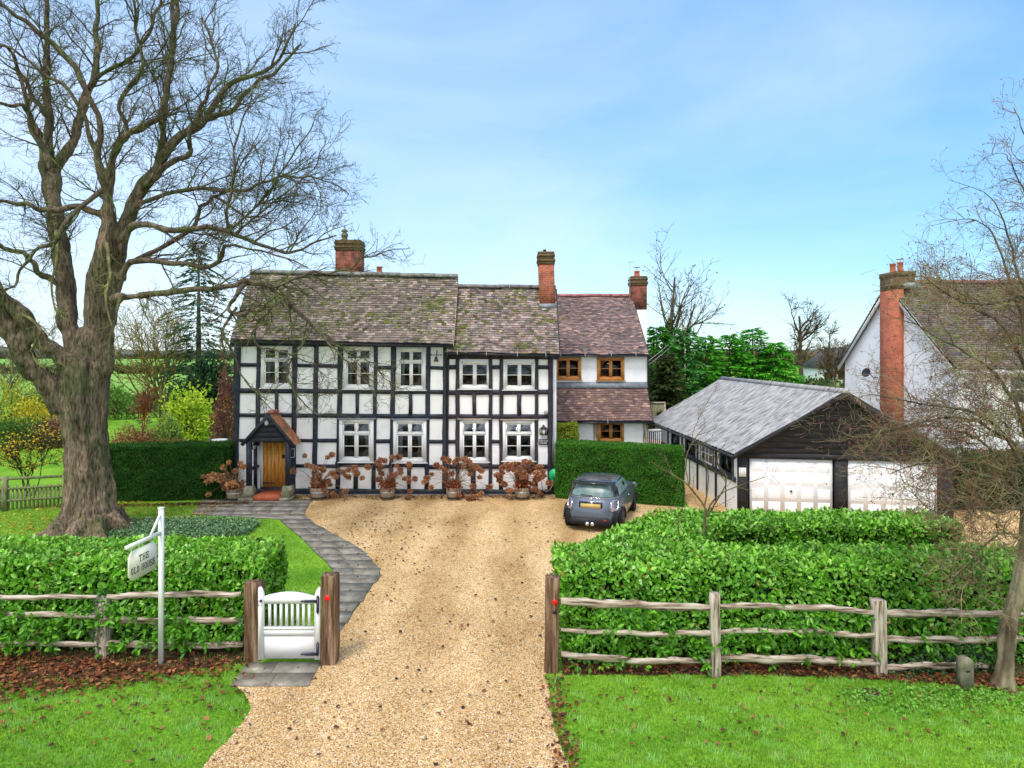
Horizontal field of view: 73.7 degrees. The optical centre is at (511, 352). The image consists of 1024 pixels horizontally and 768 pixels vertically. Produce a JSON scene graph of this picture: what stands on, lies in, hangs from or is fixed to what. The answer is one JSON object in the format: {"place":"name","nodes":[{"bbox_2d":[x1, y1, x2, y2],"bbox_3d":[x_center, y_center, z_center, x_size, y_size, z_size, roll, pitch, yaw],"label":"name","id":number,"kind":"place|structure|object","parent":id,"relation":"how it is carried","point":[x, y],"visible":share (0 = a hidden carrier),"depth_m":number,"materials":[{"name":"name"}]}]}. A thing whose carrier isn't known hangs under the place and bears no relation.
{"place":"outdoors","nodes":[
{"label":"outdoors","id":0,"kind":"place"},
{"bbox_2d":[0,347,229,354],"bbox_3d":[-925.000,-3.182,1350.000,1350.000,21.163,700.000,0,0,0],"label":"hill","id":1,"kind":"structure","parent":0,"point":[122,352],"depth_m":1222.89,"materials":[{"name":"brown plant"}]},
{"bbox_2d":[0,374,233,401],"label":"field","id":2,"kind":"structure","parent":0,"point":[115,378],"depth_m":117.55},
{"bbox_2d":[0,359,233,372],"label":"field","id":3,"kind":"structure","parent":0,"point":[44,361],"depth_m":358.55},
{"bbox_2d":[0,646,245,680],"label":"ground","id":4,"kind":"structure","parent":0,"point":[143,652],"depth_m":12.10,"materials":[{"name":"soil"}]},
{"bbox_2d":[0,597,243,659],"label":"laurel shoots","id":5,"kind":"object","parent":4,"relation":"on","point":[5,637],"visible":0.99,"depth_m":11.92,"materials":[{"name":"green plant"}]},
{"bbox_2d":[0,590,243,658],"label":"rail fence","id":6,"kind":"object","parent":4,"relation":"on","point":[104,649],"visible":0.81,"depth_m":11.99,"materials":[{"name":"brown wood"}]},
{"bbox_2d":[88,589,113,654],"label":"ivy","id":7,"kind":"object","parent":6,"relation":"attached to","point":[92,632],"visible":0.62,"depth_m":11.99,"materials":[{"name":"green plant"}]},
{"bbox_2d":[0,647,254,764],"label":"fallen leaves","id":8,"kind":"object","parent":4,"relation":"on","point":[12,672],"visible":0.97,"depth_m":11.39,"materials":[{"name":"brown plant"}]},
{"bbox_2d":[125,507,164,664],"bbox_3d":[-6.067,4.036,11.310,0.088,2.729,0.999,0,0,3],"label":"name sign","id":9,"kind":"object","parent":4,"relation":"on","point":[142,560],"visible":1,"depth_m":11.59,"materials":[{"name":"white paint"}]},
{"bbox_2d":[0,532,289,650],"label":"laurel hedge","id":10,"kind":"object","parent":4,"relation":"on","point":[44,564],"visible":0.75,"depth_m":12.70,"materials":[{"name":"green plant"}]},
{"bbox_2d":[191,499,381,686],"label":"path","id":11,"kind":"structure","parent":0,"point":[293,517],"depth_m":17.46,"materials":[{"name":"stone"}]},
{"bbox_2d":[226,487,242,500],"bbox_3d":[-10.100,5.170,24.853,0.580,0.460,0.574,0,0,0],"label":"barrel planter","id":12,"kind":"object","parent":11,"relation":"on","point":[233,495],"visible":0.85,"depth_m":24.61,"materials":[{"name":"brown wood"}]},
{"bbox_2d":[200,460,246,497],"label":"dried hydrangea","id":13,"kind":"object","parent":12,"relation":"in","point":[222,480],"visible":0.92,"depth_m":24.74,"materials":[{"name":"brown plant"}]},
{"bbox_2d":[0,357,1023,767],"bbox_3d":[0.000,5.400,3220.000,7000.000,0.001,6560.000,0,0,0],"label":"ground","id":14,"kind":"structure","parent":0,"point":[310,559],"depth_m":10.15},
{"bbox_2d":[0,365,55,426],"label":"border shrub","id":15,"kind":"object","parent":14,"relation":"on","point":[11,395],"visible":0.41,"depth_m":43.88,"materials":[{"name":"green plant"}]},
{"bbox_2d":[0,311,60,414],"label":"bare tree","id":16,"kind":"object","parent":14,"relation":"on","point":[9,379],"visible":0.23,"depth_m":46.79,"materials":[{"name":"brown plant"}]},
{"bbox_2d":[0,404,62,449],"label":"border shrub","id":17,"kind":"object","parent":14,"relation":"on","point":[15,429],"visible":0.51,"depth_m":38.19,"materials":[{"name":"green plant"}]},
{"bbox_2d":[1,386,61,440],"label":"border shrub","id":18,"kind":"object","parent":14,"relation":"on","point":[25,411],"visible":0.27,"depth_m":40.65,"materials":[{"name":"yellow plant"}]},
{"bbox_2d":[0,421,63,495],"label":"young tree","id":19,"kind":"object","parent":14,"relation":"on","point":[11,452],"visible":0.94,"depth_m":25.54,"materials":[{"name":"yellow plant"}]},
{"bbox_2d":[0,474,63,511],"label":"picket fence","id":20,"kind":"object","parent":14,"relation":"on","point":[5,499],"visible":0.71,"depth_m":23.40,"materials":[{"name":"brown wood"}]},
{"bbox_2d":[18,415,62,449],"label":"border shrub","id":21,"kind":"object","parent":14,"relation":"on","point":[52,423],"visible":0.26,"depth_m":38.48,"materials":[{"name":"brown plant"}]},
{"bbox_2d":[0,501,227,535],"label":"fallen leaves","id":22,"kind":"object","parent":14,"relation":"on","point":[119,507],"visible":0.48,"depth_m":22.69,"materials":[{"name":"brown plant"}]},
{"bbox_2d":[6,391,223,412],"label":"woods","id":23,"kind":"object","parent":14,"relation":"on","point":[133,404],"visible":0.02,"depth_m":61.16,"materials":[{"name":"green plant"}]},
{"bbox_2d":[0,362,233,373],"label":"woods","id":24,"kind":"object","parent":14,"relation":"on","point":[116,369],"visible":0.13,"depth_m":170.04,"materials":[{"name":"green plant"}]},
{"bbox_2d":[0,351,233,358],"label":"woods","id":25,"kind":"object","parent":14,"relation":"on","point":[125,356],"visible":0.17,"depth_m":557.53,"materials":[{"name":"green plant"}]},
{"bbox_2d":[107,381,137,419],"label":"green shrub","id":26,"kind":"object","parent":14,"relation":"on","point":[119,392],"visible":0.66,"depth_m":54.80,"materials":[{"name":"green plant"}]},
{"bbox_2d":[47,280,215,424],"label":"willow tree","id":27,"kind":"object","parent":14,"relation":"on","point":[155,348],"visible":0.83,"depth_m":47.88,"materials":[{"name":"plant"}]},
{"bbox_2d":[109,418,161,443],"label":"copper shrub","id":28,"kind":"object","parent":14,"relation":"on","point":[124,438],"visible":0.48,"depth_m":35.89,"materials":[{"name":"brown plant"}]},
{"bbox_2d":[127,378,165,439],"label":"shrubby tree","id":29,"kind":"object","parent":14,"relation":"on","point":[144,401],"visible":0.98,"depth_m":40.47,"materials":[{"name":"brown plant"}]},
{"bbox_2d":[0,648,314,767],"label":"grass","id":30,"kind":"structure","parent":14,"relation":"on","point":[113,738],"depth_m":9.94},
{"bbox_2d":[0,501,329,625],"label":"grass","id":31,"kind":"structure","parent":14,"relation":"on","point":[189,505],"depth_m":20.85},
{"bbox_2d":[141,410,189,441],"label":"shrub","id":32,"kind":"object","parent":14,"relation":"on","point":[169,432],"visible":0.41,"depth_m":36.88,"materials":[{"name":"green plant"}]},
{"bbox_2d":[109,439,234,500],"bbox_3d":[-12.844,4.351,25.322,5.111,2.108,1.506,0,0,-8],"label":"clipped hedge","id":33,"kind":"object","parent":14,"relation":"on","point":[155,470],"visible":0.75,"depth_m":24.80,"materials":[{"name":"green plant"}]},
{"bbox_2d":[106,514,259,538],"bbox_3d":[-10.293,5.291,20.620,5.097,0.337,2.687,0,0,0],"label":"ground ivy","id":34,"kind":"object","parent":14,"relation":"on","point":[212,526],"visible":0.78,"depth_m":20.47,"materials":[{"name":"green plant"}]},
{"bbox_2d":[147,376,218,441],"bbox_3d":[-19.007,3.510,39.971,4.180,4.147,2.896,0,0,7],"label":"golden shrub","id":35,"kind":"object","parent":14,"relation":"on","point":[188,402],"visible":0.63,"depth_m":39.65,"materials":[{"name":"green plant"}]},
{"bbox_2d":[135,241,233,427],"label":"fir tree","id":36,"kind":"object","parent":14,"relation":"on","point":[198,332],"visible":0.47,"depth_m":49.62,"materials":[{"name":"green plant"}]},
{"bbox_2d":[165,330,233,438],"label":"dark shrub","id":37,"kind":"object","parent":14,"relation":"on","point":[206,375],"visible":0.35,"depth_m":43.71,"materials":[{"name":"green plant"}]},
{"bbox_2d":[0,0,424,538],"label":"bare tree","id":38,"kind":"object","parent":14,"relation":"on","point":[74,391],"visible":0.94,"depth_m":19.84,"materials":[{"name":"brown plant"}]},
{"bbox_2d":[207,352,233,440],"bbox_3d":[-13.734,2.664,33.275,1.189,5.668,4.273,0,0,0],"label":"tall hedge","id":39,"kind":"object","parent":14,"relation":"on","point":[225,433],"visible":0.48,"depth_m":32.47,"materials":[{"name":"brown plant"}]},
{"bbox_2d":[244,579,264,661],"bbox_3d":[-4.543,4.711,12.034,0.283,1.377,0.270,0,0,0],"label":"gate post","id":40,"kind":"object","parent":14,"relation":"on","point":[251,586],"visible":0.65,"depth_m":11.90,"materials":[{"name":"brown wood"}]},
{"bbox_2d":[230,227,653,500],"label":"timber framed house","id":41,"kind":"structure","parent":14,"relation":"on","point":[506,371],"depth_m":25.91,"materials":[{"name":"white paint"}]},
{"bbox_2d":[260,442,284,486],"bbox_3d":[-9.086,4.274,25.945,0.962,1.748,0.110,0,0,0],"label":"door","id":42,"kind":"structure","parent":41,"relation":"in","point":[272,454],"depth_m":25.93,"materials":[{"name":"brown wood"}]},
{"bbox_2d":[259,346,291,388],"bbox_3d":[-8.916,0.574,25.870,1.265,1.621,0.160,0,0,0],"label":"window","id":43,"kind":"structure","parent":41,"relation":"in","point":[265,371],"depth_m":25.87,"materials":[{"name":"white paint"}]},
{"bbox_2d":[336,418,375,462],"bbox_3d":[-5.895,3.331,25.860,1.481,1.722,0.140,0,0,0],"label":"window","id":44,"kind":"structure","parent":41,"relation":"in","point":[366,425],"depth_m":25.85,"materials":[{"name":"white paint"}]},
{"bbox_2d":[342,347,374,389],"bbox_3d":[-5.813,0.604,25.872,1.236,1.641,0.165,0,0,0],"label":"window","id":45,"kind":"structure","parent":41,"relation":"in","point":[347,378],"depth_m":25.86,"materials":[{"name":"white paint"}]},
{"bbox_2d":[391,418,428,463],"bbox_3d":[-3.870,3.350,25.870,1.433,1.722,0.160,0,0,0],"label":"window","id":46,"kind":"structure","parent":41,"relation":"in","point":[418,424],"depth_m":25.85,"materials":[{"name":"white paint"}]},
{"bbox_2d":[395,348,426,390],"bbox_3d":[-3.822,0.652,25.872,1.198,1.621,0.165,0,0,0],"label":"window","id":47,"kind":"structure","parent":41,"relation":"in","point":[420,353],"depth_m":25.87,"materials":[{"name":"white paint"}]},
{"bbox_2d":[457,419,490,462],"bbox_3d":[-1.424,3.337,25.875,1.278,1.694,0.145,0,0,0],"label":"window","id":48,"kind":"structure","parent":41,"relation":"in","point":[482,424],"depth_m":25.86,"materials":[{"name":"white paint"}]},
{"bbox_2d":[457,361,491,389],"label":"window","id":49,"kind":"structure","parent":41,"relation":"in","point":[485,364],"depth_m":25.88,"materials":[{"name":"white paint"}]},
{"bbox_2d":[500,419,537,461],"bbox_3d":[0.258,3.332,25.875,1.414,1.645,0.145,0,0,0],"label":"window","id":50,"kind":"structure","parent":41,"relation":"in","point":[508,424],"depth_m":25.86,"materials":[{"name":"white paint"}]},
{"bbox_2d":[502,361,536,390],"bbox_3d":[0.282,0.891,25.884,1.324,1.126,0.165,0,0,0],"label":"window","id":51,"kind":"structure","parent":41,"relation":"in","point":[506,364],"depth_m":25.87,"materials":[{"name":"white paint"}]},
{"bbox_2d":[556,357,581,379],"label":"window","id":52,"kind":"structure","parent":41,"relation":"in","point":[558,376],"depth_m":29.14,"materials":[{"name":"brown wood"}]},
{"bbox_2d":[596,357,625,380],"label":"window","id":53,"kind":"structure","parent":41,"relation":"in","point":[600,360],"depth_m":29.16,"materials":[{"name":"brown wood"}]},
{"bbox_2d":[598,423,623,441],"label":"window","id":54,"kind":"structure","parent":41,"relation":"in","point":[601,426],"depth_m":28.22,"materials":[{"name":"brown wood"}]},
{"bbox_2d":[544,574,559,673],"bbox_3d":[0.677,4.590,11.571,0.268,1.620,0.252,0,0,0],"label":"gate post","id":55,"kind":"object","parent":14,"relation":"on","point":[552,599],"visible":1,"depth_m":11.46,"materials":[{"name":"brown wood"}]},
{"bbox_2d":[556,421,579,439],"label":"clipped bush","id":56,"kind":"object","parent":14,"relation":"on","point":[567,430],"visible":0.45,"depth_m":26.96,"materials":[{"name":"green plant"}]},
{"bbox_2d":[203,466,1019,767],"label":"gravel drive","id":57,"kind":"structure","parent":14,"relation":"on","point":[490,562],"depth_m":12.99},
{"bbox_2d":[310,486,326,500],"bbox_3d":[-7.089,5.170,25.022,0.600,0.460,0.594,0,0,0],"label":"barrel planter","id":58,"kind":"object","parent":57,"relation":"on","point":[317,494],"visible":0.88,"depth_m":24.77,"materials":[{"name":"brown wood"}]},
{"bbox_2d":[289,452,372,496],"bbox_3d":[-6.618,4.488,25.026,3.086,1.676,0.907,0,0,0],"label":"dried hydrangea","id":59,"kind":"object","parent":58,"relation":"in","point":[318,481],"visible":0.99,"depth_m":24.96,"materials":[{"name":"brown plant"}]},
{"bbox_2d":[80,494,559,767],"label":"fallen leaves","id":60,"kind":"object","parent":57,"relation":"on","point":[325,701],"visible":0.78,"depth_m":18.30,"materials":[{"name":"brown plant"}]},
{"bbox_2d":[321,571,339,665],"bbox_3d":[-3.158,4.628,11.865,0.271,1.545,0.280,0,0,0],"label":"gate post","id":61,"kind":"object","parent":57,"relation":"on","point":[330,615],"visible":1,"depth_m":11.75,"materials":[{"name":"brown wood"}]},
{"bbox_2d":[257,586,320,659],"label":"garden gate","id":62,"kind":"structure","parent":61,"relation":"attached to","point":[287,641],"depth_m":11.78,"materials":[{"name":"white paint"}]},
{"bbox_2d":[204,597,568,767],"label":"gravel","id":63,"kind":"structure","parent":57,"relation":"on","point":[383,732],"depth_m":10.11,"materials":[{"name":"gravel"}]},
{"bbox_2d":[380,487,394,500],"bbox_3d":[-4.565,5.170,25.022,0.550,0.460,0.544,0,0,0],"label":"barrel planter","id":64,"kind":"object","parent":57,"relation":"on","point":[385,495],"visible":0.87,"depth_m":24.80,"materials":[{"name":"brown wood"}]},
{"bbox_2d":[371,453,417,499],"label":"dried hydrangea","id":65,"kind":"object","parent":64,"relation":"in","point":[388,481],"visible":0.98,"depth_m":25.00,"materials":[{"name":"brown plant"}]},
{"bbox_2d":[446,487,460,500],"bbox_3d":[-2.134,5.170,25.022,0.560,0.460,0.554,0,0,0],"label":"barrel planter","id":66,"kind":"object","parent":57,"relation":"on","point":[451,494],"visible":0.81,"depth_m":24.79,"materials":[{"name":"brown wood"}]},
{"bbox_2d":[421,455,493,500],"bbox_3d":[-2.001,4.589,25.022,2.662,1.696,0.998,0,0,0],"label":"dried hydrangea","id":67,"kind":"object","parent":66,"relation":"in","point":[452,483],"visible":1,"depth_m":24.94,"materials":[{"name":"brown plant"}]},
{"bbox_2d":[515,486,529,500],"bbox_3d":[0.380,5.170,25.022,0.570,0.460,0.564,0,0,0],"label":"barrel planter","id":68,"kind":"object","parent":57,"relation":"on","point":[522,494],"visible":0.91,"depth_m":24.78,"materials":[{"name":"brown wood"}]},
{"bbox_2d":[493,458,552,496],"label":"dried hydrangea","id":69,"kind":"object","parent":68,"relation":"in","point":[523,475],"visible":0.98,"depth_m":24.89,"materials":[{"name":"brown plant"}]},
{"bbox_2d":[563,472,637,526],"bbox_3d":[2.934,4.661,22.250,2.122,1.488,4.077,0,0,18],"label":"parked car","id":70,"kind":"object","parent":57,"relation":"on","point":[601,499],"visible":0.99,"depth_m":20.67,"materials":[{"name":"grey paint"}]},
{"bbox_2d":[650,402,665,438],"bbox_3d":[7.158,3.919,33.505,0.758,2.963,0.110,0,0,0],"label":"fence panel","id":71,"kind":"object","parent":57,"relation":"on","point":[658,407],"visible":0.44,"depth_m":33.50,"materials":[{"name":"brown wood"}]},
{"bbox_2d":[951,446,1023,510],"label":"boundary hedge","id":72,"kind":"object","parent":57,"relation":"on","point":[987,488],"visible":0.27,"depth_m":23.32,"materials":[{"name":"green plant"}]},
{"bbox_2d":[554,438,685,505],"bbox_3d":[3.796,4.357,25.080,5.062,2.134,1.561,0,0,21],"label":"clipped hedge","id":73,"kind":"object","parent":14,"relation":"on","point":[627,461],"visible":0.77,"depth_m":24.43,"materials":[{"name":"green plant"}]},
{"bbox_2d":[647,326,688,436],"bbox_3d":[7.754,1.993,36.392,4.533,6.814,4.155,0,0,36],"label":"conifer tree","id":74,"kind":"object","parent":14,"relation":"on","point":[652,347],"visible":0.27,"depth_m":36.27,"materials":[{"name":"green plant"}]},
{"bbox_2d":[648,354,690,438],"bbox_3d":[7.854,2.731,34.519,3.337,5.337,3.306,0,0,-27],"label":"conifer tree","id":75,"kind":"object","parent":14,"relation":"on","point":[661,369],"visible":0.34,"depth_m":34.17,"materials":[{"name":"green plant"}]},
{"bbox_2d":[643,225,716,382],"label":"bare tree","id":76,"kind":"object","parent":14,"relation":"on","point":[670,324],"visible":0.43,"depth_m":44.97,"materials":[{"name":"brown plant"}]},
{"bbox_2d":[661,328,711,402],"bbox_3d":[9.706,2.019,37.993,4.746,6.762,4.539,0,0,0],"label":"conifer tree","id":77,"kind":"object","parent":14,"relation":"on","point":[686,341],"visible":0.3,"depth_m":37.73,"materials":[{"name":"green plant"}]},
{"bbox_2d":[649,270,737,384],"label":"bare tree","id":78,"kind":"object","parent":14,"relation":"on","point":[689,325],"visible":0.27,"depth_m":46.35,"materials":[{"name":"brown plant"}]},
{"bbox_2d":[678,335,728,393],"bbox_3d":[11.084,2.209,38.963,4.979,6.381,5.024,0,0,0],"label":"conifer tree","id":79,"kind":"object","parent":14,"relation":"on","point":[711,345],"visible":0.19,"depth_m":38.77,"materials":[{"name":"green plant"}]},
{"bbox_2d":[651,381,782,534],"bbox_3d":[4.412,2.841,14.664,2.996,4.461,1.167,0,0,-28],"label":"sapling","id":80,"kind":"object","parent":14,"relation":"on","point":[706,512],"visible":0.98,"depth_m":14.56,"materials":[{"name":"brown plant"}]},
{"bbox_2d":[693,332,765,388],"bbox_3d":[12.941,2.112,40.055,5.271,6.575,5.686,0,0,0],"label":"conifer tree","id":81,"kind":"object","parent":14,"relation":"on","point":[733,340],"visible":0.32,"depth_m":39.71,"materials":[{"name":"green plant"}]},
{"bbox_2d":[649,347,819,367],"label":"woods","id":82,"kind":"object","parent":14,"relation":"on","point":[805,359],"visible":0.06,"depth_m":236.68,"materials":[{"name":"green plant"}]},
{"bbox_2d":[649,373,844,394],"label":"woods","id":83,"kind":"object","parent":14,"relation":"on","point":[823,382],"depth_m":60.97,"materials":[{"name":"green plant"}]},
{"bbox_2d":[723,327,784,381],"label":"conifer tree","id":84,"kind":"object","parent":14,"relation":"on","point":[753,348],"visible":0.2,"depth_m":40.16,"materials":[{"name":"green plant"}]},
{"bbox_2d":[750,342,807,383],"bbox_3d":[15.418,2.398,40.036,5.840,6.004,5.803,0,0,0],"label":"conifer tree","id":85,"kind":"object","parent":14,"relation":"on","point":[784,354],"visible":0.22,"depth_m":39.66,"materials":[{"name":"green plant"}]},
{"bbox_2d":[546,649,1023,767],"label":"grass","id":86,"kind":"structure","parent":14,"relation":"on","point":[789,731],"depth_m":9.87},
{"bbox_2d":[549,505,1023,661],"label":"laurel hedge","id":87,"kind":"object","parent":14,"relation":"on","point":[856,558],"visible":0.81,"depth_m":12.39,"materials":[{"name":"green plant"}]},
{"bbox_2d":[780,292,836,378],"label":"bare tree","id":88,"kind":"object","parent":14,"relation":"on","point":[800,339],"visible":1,"depth_m":75.58,"materials":[{"name":"brown plant"}]},
{"bbox_2d":[803,347,847,385],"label":"bungalow","id":89,"kind":"object","parent":14,"relation":"on","point":[810,366],"visible":0.07,"depth_m":112.90,"materials":[{"name":"paint"}]},
{"bbox_2d":[814,320,841,386],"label":"bare tree","id":90,"kind":"object","parent":14,"relation":"on","point":[831,333],"visible":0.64,"depth_m":93.87,"materials":[{"name":"brown plant"}]},
{"bbox_2d":[811,338,850,385],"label":"bare tree","id":91,"kind":"object","parent":14,"relation":"on","point":[828,369],"visible":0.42,"depth_m":70.34,"materials":[{"name":"brown plant"}]},
{"bbox_2d":[766,77,1023,693],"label":"hawthorn tree","id":92,"kind":"object","parent":14,"relation":"on","point":[1003,676],"visible":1,"depth_m":10.85,"materials":[{"name":"brown plant"}]},
{"bbox_2d":[838,683,1023,736],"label":"weeds","id":93,"kind":"object","parent":14,"relation":"on","point":[942,693],"visible":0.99,"depth_m":10.56,"materials":[{"name":"green plant"}]},
{"bbox_2d":[838,259,1023,452],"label":"white house","id":94,"kind":"structure","parent":14,"relation":"on","point":[862,340],"depth_m":27.54,"materials":[{"name":"paint"}]},
{"bbox_2d":[1004,374,1023,408],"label":"window","id":95,"kind":"structure","parent":94,"relation":"in","point":[1015,387],"depth_m":24.40,"materials":[{"name":"white paint"}]},
{"bbox_2d":[887,629,1020,677],"bbox_3d":[7.350,5.034,11.499,2.176,0.823,0.897,0,0,0],"label":"ivy","id":96,"kind":"object","parent":14,"relation":"on","point":[984,657],"visible":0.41,"depth_m":11.45,"materials":[{"name":"green plant"}]},
{"bbox_2d":[956,654,973,690],"bbox_3d":[7.260,5.135,10.939,0.200,0.530,0.134,0,0,0],"label":"marker stone","id":97,"kind":"object","parent":14,"relation":"on","point":[964,671],"visible":0.92,"depth_m":10.88,"materials":[{"name":"grey stone"}]},
{"bbox_2d":[0,0,1023,350],"label":"sky","id":98,"kind":"structure","parent":0,"point":[790,146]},
{"bbox_2d":[561,649,1023,684],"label":"ground","id":99,"kind":"structure","parent":0,"point":[671,671],"depth_m":11.53,"materials":[{"name":"soil"}]},
{"bbox_2d":[540,661,1023,767],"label":"fallen leaves","id":100,"kind":"object","parent":99,"relation":"on","point":[784,668],"visible":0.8,"depth_m":11.22,"materials":[{"name":"brown plant"}]},
{"bbox_2d":[561,591,1023,677],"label":"rail fence","id":101,"kind":"object","parent":99,"relation":"on","point":[879,612],"visible":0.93,"depth_m":11.38,"materials":[{"name":"brown wood"}]},
{"bbox_2d":[568,599,1023,675],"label":"laurel shoots","id":102,"kind":"object","parent":99,"relation":"on","point":[811,620],"visible":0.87,"depth_m":11.41,"materials":[{"name":"green plant"}]},
{"bbox_2d":[648,376,960,518],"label":"garage","id":103,"kind":"structure","parent":0,"point":[748,410],"depth_m":22.61,"materials":[{"name":"black wood"}]},
{"bbox_2d":[648,429,660,443],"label":"side gate","id":104,"kind":"structure","parent":103,"relation":"attached to","point":[654,430],"depth_m":30.49,"materials":[{"name":"white paint"}]},
{"bbox_2d":[701,442,724,466],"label":"window","id":105,"kind":"structure","parent":103,"relation":"in","point":[709,451],"depth_m":25.59,"materials":[{"name":"white paint"}]},
{"bbox_2d":[720,449,748,477],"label":"window","id":106,"kind":"structure","parent":103,"relation":"in","point":[727,460],"depth_m":23.67,"materials":[{"name":"black glass"}]},
{"bbox_2d":[749,458,831,512],"bbox_3d":[9.216,4.460,22.568,2.610,1.840,0.132,0,0,8],"label":"garage door","id":107,"kind":"structure","parent":103,"relation":"in","point":[800,483],"depth_m":22.57,"materials":[{"name":"white metal"}]},
{"bbox_2d":[848,460,936,512],"bbox_3d":[12.332,4.460,22.138,2.700,1.840,0.132,0,0,8],"label":"garage door","id":108,"kind":"structure","parent":103,"relation":"in","point":[857,491],"depth_m":22.19,"materials":[{"name":"wood"}]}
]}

